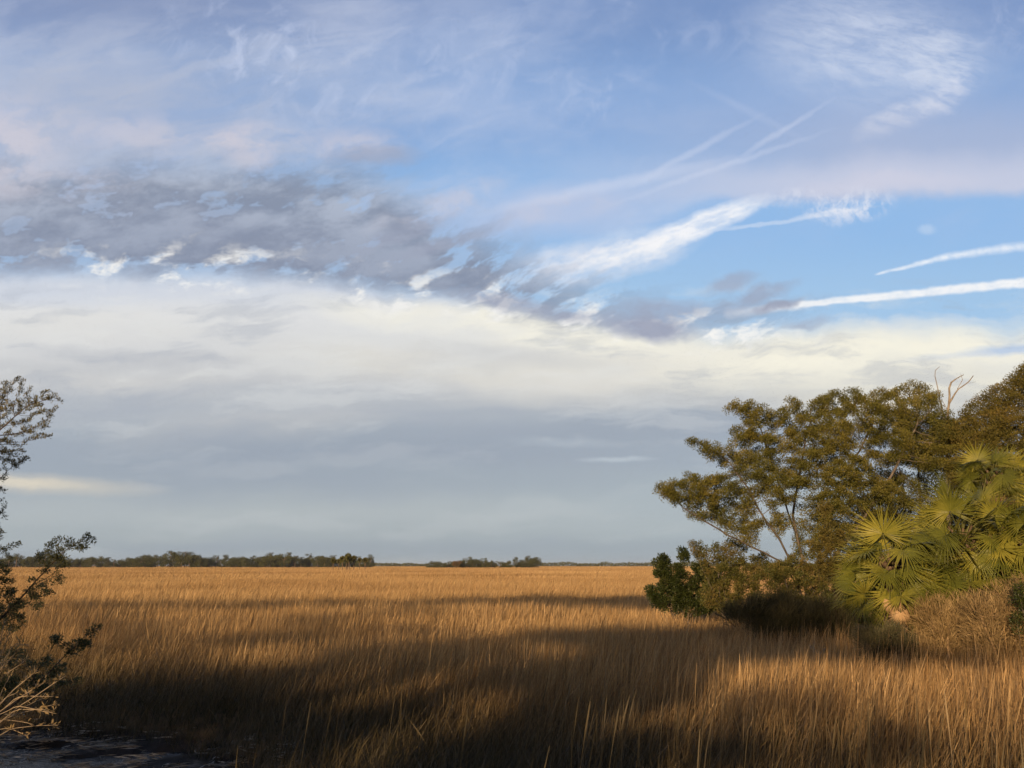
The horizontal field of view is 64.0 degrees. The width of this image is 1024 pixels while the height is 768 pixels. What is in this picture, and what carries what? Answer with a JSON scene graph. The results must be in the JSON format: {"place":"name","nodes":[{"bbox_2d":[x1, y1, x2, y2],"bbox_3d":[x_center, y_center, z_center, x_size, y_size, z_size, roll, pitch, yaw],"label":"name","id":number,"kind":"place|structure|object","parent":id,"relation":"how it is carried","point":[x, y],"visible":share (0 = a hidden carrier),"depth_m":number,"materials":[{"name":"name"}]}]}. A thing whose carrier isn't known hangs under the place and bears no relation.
{"place":"outdoors","nodes":[
{"label":"outdoors","id":0,"kind":"place"},
{"bbox_2d":[0,748,195,767],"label":"creek water","id":1,"kind":"structure","parent":0,"point":[97,760],"depth_m":12.24,"materials":[{"name":"black liquid"}]},
{"bbox_2d":[0,604,1019,767],"bbox_3d":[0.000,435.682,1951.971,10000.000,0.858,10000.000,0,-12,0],"label":"ground","id":2,"kind":"structure","parent":0,"point":[159,745],"depth_m":12.97,"materials":[{"name":"soil"}]},
{"bbox_2d":[4,554,27,566],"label":"oak tree","id":3,"kind":"object","parent":2,"relation":"on","point":[14,561],"visible":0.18,"depth_m":889.52,"materials":[{"name":"green plant"}]},
{"bbox_2d":[14,553,20,566],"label":"pine tree","id":4,"kind":"object","parent":2,"relation":"on","point":[15,554],"visible":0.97,"depth_m":862.07,"materials":[{"name":"green plant"}]},
{"bbox_2d":[20,559,33,566],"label":"oak tree","id":5,"kind":"object","parent":2,"relation":"on","point":[25,562],"visible":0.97,"depth_m":863.94,"materials":[{"name":"green plant"}]},
{"bbox_2d":[21,556,34,566],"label":"oak tree","id":6,"kind":"object","parent":2,"relation":"on","point":[33,564],"visible":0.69,"depth_m":866.97,"materials":[{"name":"green plant"}]},
{"bbox_2d":[24,556,38,566],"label":"oak tree","id":7,"kind":"object","parent":2,"relation":"on","point":[32,559],"visible":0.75,"depth_m":865.26,"materials":[{"name":"green plant"}]},
{"bbox_2d":[0,376,63,561],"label":"wax myrtle","id":8,"kind":"object","parent":2,"relation":"on","point":[35,403],"visible":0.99,"depth_m":8.62,"materials":[{"name":"green plant"}]},
{"bbox_2d":[0,619,67,740],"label":"dry bush","id":9,"kind":"object","parent":2,"relation":"on","point":[4,661],"visible":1,"depth_m":6.25,"materials":[{"name":"brown plant"}]},
{"bbox_2d":[33,559,43,566],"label":"oak tree","id":10,"kind":"object","parent":2,"relation":"on","point":[38,564],"visible":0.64,"depth_m":865.78,"materials":[{"name":"green plant"}]},
{"bbox_2d":[0,531,96,631],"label":"evergreen shrub","id":11,"kind":"object","parent":2,"relation":"on","point":[15,606],"visible":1,"depth_m":7.78,"materials":[{"name":"green plant"}]},
{"bbox_2d":[0,623,103,716],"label":"shrub","id":12,"kind":"object","parent":2,"relation":"on","point":[83,642],"visible":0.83,"depth_m":7.22,"materials":[{"name":"green plant"}]},
{"bbox_2d":[65,559,76,567],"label":"oak tree","id":13,"kind":"object","parent":2,"relation":"on","point":[71,562],"visible":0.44,"depth_m":864.99,"materials":[{"name":"green plant"}]},
{"bbox_2d":[73,558,86,566],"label":"oak tree","id":14,"kind":"object","parent":2,"relation":"on","point":[79,562],"visible":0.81,"depth_m":874.16,"materials":[{"name":"green plant"}]},
{"bbox_2d":[81,557,96,566],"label":"oak tree","id":15,"kind":"object","parent":2,"relation":"on","point":[85,561],"visible":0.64,"depth_m":867.47,"materials":[{"name":"green plant"}]},
{"bbox_2d":[87,557,102,566],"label":"oak tree","id":16,"kind":"object","parent":2,"relation":"on","point":[92,563],"visible":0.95,"depth_m":858.34,"materials":[{"name":"green plant"}]},
{"bbox_2d":[95,560,103,566],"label":"oak tree","id":17,"kind":"object","parent":2,"relation":"on","point":[100,561],"visible":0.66,"depth_m":875.33,"materials":[{"name":"green plant"}]},
{"bbox_2d":[103,559,111,566],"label":"oak tree","id":18,"kind":"object","parent":2,"relation":"on","point":[105,564],"visible":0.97,"depth_m":860.89,"materials":[{"name":"green plant"}]},
{"bbox_2d":[117,561,129,566],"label":"oak tree","id":19,"kind":"object","parent":2,"relation":"on","point":[121,563],"visible":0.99,"depth_m":864.07,"materials":[{"name":"green plant"}]},
{"bbox_2d":[126,557,138,566],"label":"oak tree","id":20,"kind":"object","parent":2,"relation":"on","point":[130,563],"visible":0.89,"depth_m":863.81,"materials":[{"name":"green plant"}]},
{"bbox_2d":[132,557,150,566],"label":"oak tree","id":21,"kind":"object","parent":2,"relation":"on","point":[140,562],"visible":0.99,"depth_m":860.40,"materials":[{"name":"green plant"}]},
{"bbox_2d":[144,557,155,566],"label":"oak tree","id":22,"kind":"object","parent":2,"relation":"on","point":[147,562],"visible":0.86,"depth_m":865.15,"materials":[{"name":"green plant"}]},
{"bbox_2d":[0,713,300,767],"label":"washed up reeds","id":23,"kind":"object","parent":2,"relation":"on","point":[20,738],"visible":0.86,"depth_m":12.47,"materials":[{"name":"plant"}]},
{"bbox_2d":[148,556,163,566],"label":"oak tree","id":24,"kind":"object","parent":2,"relation":"on","point":[157,563],"visible":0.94,"depth_m":867.04,"materials":[{"name":"green plant"}]},
{"bbox_2d":[154,557,173,566],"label":"oak tree","id":25,"kind":"object","parent":2,"relation":"on","point":[165,561],"visible":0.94,"depth_m":863.72,"materials":[{"name":"green plant"}]},
{"bbox_2d":[160,552,183,566],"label":"oak tree","id":26,"kind":"object","parent":2,"relation":"on","point":[171,558],"visible":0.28,"depth_m":886.97,"materials":[{"name":"green plant"}]},
{"bbox_2d":[168,550,176,566],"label":"pine tree","id":27,"kind":"object","parent":2,"relation":"on","point":[170,552],"visible":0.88,"depth_m":875.35,"materials":[{"name":"green plant"}]},
{"bbox_2d":[163,553,190,566],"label":"oak tree","id":28,"kind":"object","parent":2,"relation":"on","point":[179,559],"visible":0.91,"depth_m":858.22,"materials":[{"name":"green plant"}]},
{"bbox_2d":[168,555,187,566],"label":"oak tree","id":29,"kind":"object","parent":2,"relation":"on","point":[179,564],"visible":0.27,"depth_m":871.22,"materials":[{"name":"green plant"}]},
{"bbox_2d":[182,554,200,566],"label":"oak tree","id":30,"kind":"object","parent":2,"relation":"on","point":[190,558],"visible":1,"depth_m":857.42,"materials":[{"name":"green plant"}]},
{"bbox_2d":[191,558,208,566],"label":"oak tree","id":31,"kind":"object","parent":2,"relation":"on","point":[201,562],"visible":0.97,"depth_m":857.78,"materials":[{"name":"green plant"}]},
{"bbox_2d":[206,559,216,565],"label":"oak tree","id":32,"kind":"object","parent":2,"relation":"on","point":[212,563],"visible":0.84,"depth_m":897.85,"materials":[{"name":"green plant"}]},
{"bbox_2d":[212,557,228,566],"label":"oak tree","id":33,"kind":"object","parent":2,"relation":"on","point":[223,560],"visible":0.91,"depth_m":876.29,"materials":[{"name":"green plant"}]},
{"bbox_2d":[221,559,235,566],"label":"oak tree","id":34,"kind":"object","parent":2,"relation":"on","point":[228,562],"visible":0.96,"depth_m":871.12,"materials":[{"name":"green plant"}]},
{"bbox_2d":[227,558,240,566],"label":"oak tree","id":35,"kind":"object","parent":2,"relation":"on","point":[234,561],"visible":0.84,"depth_m":870.13,"materials":[{"name":"green plant"}]},
{"bbox_2d":[241,558,251,566],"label":"oak tree","id":36,"kind":"object","parent":2,"relation":"on","point":[246,561],"visible":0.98,"depth_m":856.74,"materials":[{"name":"green plant"}]},
{"bbox_2d":[250,558,265,566],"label":"oak tree","id":37,"kind":"object","parent":2,"relation":"on","point":[255,564],"visible":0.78,"depth_m":863.35,"materials":[{"name":"green plant"}]},
{"bbox_2d":[259,557,276,566],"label":"oak tree","id":38,"kind":"object","parent":2,"relation":"on","point":[269,561],"visible":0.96,"depth_m":851.83,"materials":[{"name":"green plant"}]},
{"bbox_2d":[270,555,283,566],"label":"oak tree","id":39,"kind":"object","parent":2,"relation":"on","point":[276,560],"visible":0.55,"depth_m":865.82,"materials":[{"name":"green plant"}]},
{"bbox_2d":[275,554,300,566],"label":"oak tree","id":40,"kind":"object","parent":2,"relation":"on","point":[281,562],"visible":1,"depth_m":857.15,"materials":[{"name":"green plant"}]},
{"bbox_2d":[286,557,301,566],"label":"oak tree","id":41,"kind":"object","parent":2,"relation":"on","point":[292,562],"visible":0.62,"depth_m":874.13,"materials":[{"name":"green plant"}]},
{"bbox_2d":[294,557,308,566],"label":"oak tree","id":42,"kind":"object","parent":2,"relation":"on","point":[303,559],"visible":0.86,"depth_m":874.00,"materials":[{"name":"green plant"}]},
{"bbox_2d":[292,558,311,566],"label":"oak tree","id":43,"kind":"object","parent":2,"relation":"on","point":[303,564],"visible":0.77,"depth_m":882.33,"materials":[{"name":"green plant"}]},
{"bbox_2d":[310,556,323,566],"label":"oak tree","id":44,"kind":"object","parent":2,"relation":"on","point":[319,563],"visible":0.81,"depth_m":859.76,"materials":[{"name":"green plant"}]},
{"bbox_2d":[312,555,323,566],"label":"oak tree","id":45,"kind":"object","parent":2,"relation":"on","point":[316,560],"visible":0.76,"depth_m":862.09,"materials":[{"name":"green plant"}]},
{"bbox_2d":[315,556,333,566],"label":"oak tree","id":46,"kind":"object","parent":2,"relation":"on","point":[325,560],"visible":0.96,"depth_m":854.74,"materials":[{"name":"green plant"}]},
{"bbox_2d":[339,555,345,569],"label":"cabbage palm","id":47,"kind":"object","parent":2,"relation":"on","point":[342,558],"visible":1,"depth_m":312.42,"materials":[{"name":"green plant"}]},
{"bbox_2d":[346,554,352,561],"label":"cabbage palm","id":48,"kind":"object","parent":2,"relation":"on","point":[349,558],"visible":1,"depth_m":318.31,"materials":[{"name":"green plant"}]},
{"bbox_2d":[351,555,357,569],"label":"cabbage palm","id":49,"kind":"object","parent":2,"relation":"on","point":[354,557],"visible":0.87,"depth_m":332.10,"materials":[{"name":"green plant"}]},
{"bbox_2d":[360,559,371,566],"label":"oak tree","id":50,"kind":"object","parent":2,"relation":"on","point":[368,563],"visible":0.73,"depth_m":866.40,"materials":[{"name":"green plant"}]},
{"bbox_2d":[374,562,427,565],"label":"woods","id":51,"kind":"object","parent":2,"relation":"on","point":[395,564],"visible":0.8,"depth_m":1923.75,"materials":[{"name":"green plant"}]},
{"bbox_2d":[0,568,813,579],"bbox_3d":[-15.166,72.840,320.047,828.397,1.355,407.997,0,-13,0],"label":"marsh grass","id":52,"kind":"structure","parent":2,"relation":"on","point":[223,573],"depth_m":205.20,"materials":[{"name":"brown plant"}]},
{"bbox_2d":[4,566,840,568],"bbox_3d":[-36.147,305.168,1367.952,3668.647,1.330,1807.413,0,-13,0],"label":"farthest marsh grass","id":53,"kind":"structure","parent":2,"relation":"on","point":[538,567],"depth_m":793.85,"materials":[{"name":"brown plant"}]},
{"bbox_2d":[452,560,462,567],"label":"oak tree","id":54,"kind":"object","parent":2,"relation":"on","point":[455,564],"visible":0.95,"depth_m":727.47,"materials":[{"name":"green plant"}]},
{"bbox_2d":[467,559,479,567],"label":"oak tree","id":55,"kind":"object","parent":2,"relation":"on","point":[470,563],"visible":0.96,"depth_m":740.86,"materials":[{"name":"green plant"}]},
{"bbox_2d":[479,560,489,567],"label":"oak tree","id":56,"kind":"object","parent":2,"relation":"on","point":[484,564],"visible":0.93,"depth_m":739.61,"materials":[{"name":"green plant"}]},
{"bbox_2d":[0,575,989,617],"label":"marsh grass","id":57,"kind":"structure","parent":2,"relation":"on","point":[410,588],"depth_m":62.95,"materials":[{"name":"brown plant"}]},
{"bbox_2d":[506,561,515,567],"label":"oak tree","id":58,"kind":"object","parent":2,"relation":"on","point":[508,565],"visible":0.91,"depth_m":743.80,"materials":[{"name":"green plant"}]},
{"bbox_2d":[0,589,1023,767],"bbox_3d":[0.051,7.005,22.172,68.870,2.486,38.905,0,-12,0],"label":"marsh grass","id":59,"kind":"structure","parent":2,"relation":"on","point":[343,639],"depth_m":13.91,"materials":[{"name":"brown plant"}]},
{"bbox_2d":[513,561,525,567],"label":"oak tree","id":60,"kind":"object","parent":2,"relation":"on","point":[518,563],"visible":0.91,"depth_m":756.31,"materials":[{"name":"green plant"}]},
{"bbox_2d":[526,561,534,567],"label":"oak tree","id":61,"kind":"object","parent":2,"relation":"on","point":[529,564],"visible":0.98,"depth_m":758.51,"materials":[{"name":"green plant"}]},
{"bbox_2d":[524,557,541,565],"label":"oak tree","id":62,"kind":"object","parent":2,"relation":"on","point":[533,560],"visible":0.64,"depth_m":775.55,"materials":[{"name":"green plant"}]},
{"bbox_2d":[531,558,542,566],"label":"oak tree","id":63,"kind":"object","parent":2,"relation":"on","point":[537,563],"visible":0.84,"depth_m":772.45,"materials":[{"name":"green plant"}]},
{"bbox_2d":[535,561,812,565],"bbox_3d":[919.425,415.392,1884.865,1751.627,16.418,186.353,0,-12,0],"label":"woods","id":64,"kind":"object","parent":2,"relation":"on","point":[605,563],"visible":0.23,"depth_m":1841.49,"materials":[{"name":"green plant"}]},
{"bbox_2d":[643,545,727,637],"bbox_3d":[5.888,7.062,27.657,2.948,3.204,1.306,0,-12,0],"label":"evergreen shrub","id":65,"kind":"object","parent":2,"relation":"on","point":[671,584],"visible":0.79,"depth_m":27.52,"materials":[{"name":"green plant"}]},
{"bbox_2d":[688,537,798,641],"bbox_3d":[7.569,6.622,26.221,3.855,3.448,1.511,0,-12,0],"label":"wax myrtle","id":66,"kind":"object","parent":2,"relation":"on","point":[753,576],"visible":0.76,"depth_m":26.18,"materials":[{"name":"green plant"}]},
{"bbox_2d":[710,584,868,650],"bbox_3d":[7.492,6.504,22.059,4.494,2.339,1.885,0,-12,0],"label":"thorny shrub","id":67,"kind":"object","parent":2,"relation":"on","point":[774,614],"visible":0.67,"depth_m":21.92,"materials":[{"name":"plant"}]},
{"bbox_2d":[652,379,971,596],"bbox_3d":[9.454,3.886,25.439,10.474,8.455,3.748,0,-12,0],"label":"oak tree","id":68,"kind":"object","parent":2,"relation":"on","point":[888,490],"visible":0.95,"depth_m":25.39,"materials":[{"name":"green plant"}]},
{"bbox_2d":[764,552,865,622],"bbox_3d":[9.025,6.438,24.154,2.955,2.917,1.431,0,-12,0],"label":"leafy shrub","id":69,"kind":"object","parent":2,"relation":"on","point":[783,570],"visible":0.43,"depth_m":24.20,"materials":[{"name":"green plant"}]},
{"bbox_2d":[808,645,825,671],"bbox_3d":[6.715,6.087,17.693,0.546,0.907,0.125,0,-12,0],"label":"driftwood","id":70,"kind":"object","parent":2,"relation":"on","point":[810,646],"visible":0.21,"depth_m":17.74,"materials":[{"name":"brown wood"}]},
{"bbox_2d":[804,498,850,651],"bbox_3d":[8.105,4.950,20.416,1.406,4.176,0.804,0,-12,0],"label":"leafy shrub","id":71,"kind":"object","parent":2,"relation":"on","point":[833,540],"visible":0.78,"depth_m":20.55,"materials":[{"name":"green plant"}]},
{"bbox_2d":[847,616,924,674],"bbox_3d":[7.145,5.217,15.656,1.515,1.599,0.908,0,-12,0],"label":"dry bush","id":72,"kind":"object","parent":2,"relation":"on","point":[865,640],"visible":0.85,"depth_m":15.62,"materials":[{"name":"brown plant"}]},
{"bbox_2d":[823,502,957,686],"bbox_3d":[7.933,4.417,17.088,2.540,3.814,2.712,-8,-15,31],"label":"fan palm","id":73,"kind":"object","parent":2,"relation":"on","point":[893,595],"visible":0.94,"depth_m":16.85,"materials":[{"name":"green plant"}]},
{"bbox_2d":[826,407,994,608],"bbox_3d":[13.744,4.717,28.157,6.206,7.990,3.366,0,-12,0],"label":"cedar tree","id":74,"kind":"object","parent":2,"relation":"on","point":[919,477],"visible":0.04,"depth_m":28.21,"materials":[{"name":"green plant"}]},
{"bbox_2d":[871,535,982,684],"bbox_3d":[8.760,4.809,17.332,2.353,3.143,2.227,-9,-15,35],"label":"fan palm","id":75,"kind":"object","parent":2,"relation":"on","point":[950,566],"visible":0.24,"depth_m":16.90,"materials":[{"name":"green plant"}]},
{"bbox_2d":[853,556,1018,659],"bbox_3d":[9.833,5.111,18.641,4.106,3.118,1.113,0,-12,0],"label":"evergreen shrub","id":76,"kind":"object","parent":2,"relation":"on","point":[861,621],"visible":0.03,"depth_m":18.56,"materials":[{"name":"green plant"}]},
{"bbox_2d":[897,587,997,670],"bbox_3d":[8.638,5.042,16.097,2.079,2.139,1.297,0,-12,0],"label":"dry bush","id":77,"kind":"object","parent":2,"relation":"on","point":[947,619],"visible":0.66,"depth_m":16.03,"materials":[{"name":"brown plant"}]},
{"bbox_2d":[935,367,972,635],"bbox_3d":[13.748,3.677,24.992,1.771,8.663,0.218,0,-12,0],"label":"dead snag","id":78,"kind":"object","parent":2,"relation":"on","point":[950,399],"visible":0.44,"depth_m":25.70,"materials":[{"name":"brown wood"}]},
{"bbox_2d":[900,467,1023,689],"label":"fan palm","id":79,"kind":"object","parent":2,"relation":"on","point":[937,521],"visible":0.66,"depth_m":17.31,"materials":[{"name":"green plant"}]},
{"bbox_2d":[944,361,1023,548],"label":"cedar tree","id":80,"kind":"object","parent":2,"relation":"on","point":[999,424],"visible":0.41,"depth_m":24.09,"materials":[{"name":"green plant"}]},
{"bbox_2d":[946,438,1023,642],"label":"fan palm","id":81,"kind":"object","parent":2,"relation":"on","point":[1013,469],"visible":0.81,"depth_m":21.25,"materials":[{"name":"green plant"}]},
{"bbox_2d":[951,571,1023,682],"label":"dry bush","id":82,"kind":"object","parent":2,"relation":"on","point":[983,611],"visible":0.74,"depth_m":15.32,"materials":[{"name":"brown plant"}]},
{"bbox_2d":[960,486,1023,606],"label":"fan palm","id":83,"kind":"object","parent":2,"relation":"on","point":[1017,524],"visible":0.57,"depth_m":16.79,"materials":[{"name":"green plant"}]},
{"bbox_2d":[996,572,1023,662],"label":"dry bush","id":84,"kind":"object","parent":2,"relation":"on","point":[1021,635],"visible":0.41,"depth_m":15.15,"materials":[{"name":"plant"}]},
{"bbox_2d":[1005,581,1023,663],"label":"green shrub","id":85,"kind":"object","parent":2,"relation":"on","point":[1017,597],"visible":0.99,"depth_m":14.66,"materials":[{"name":"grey plant"}]},
{"bbox_2d":[0,0,1023,565],"label":"sky","id":86,"kind":"structure","parent":0,"point":[394,281],"materials":[{"name":"blue"}]}
]}

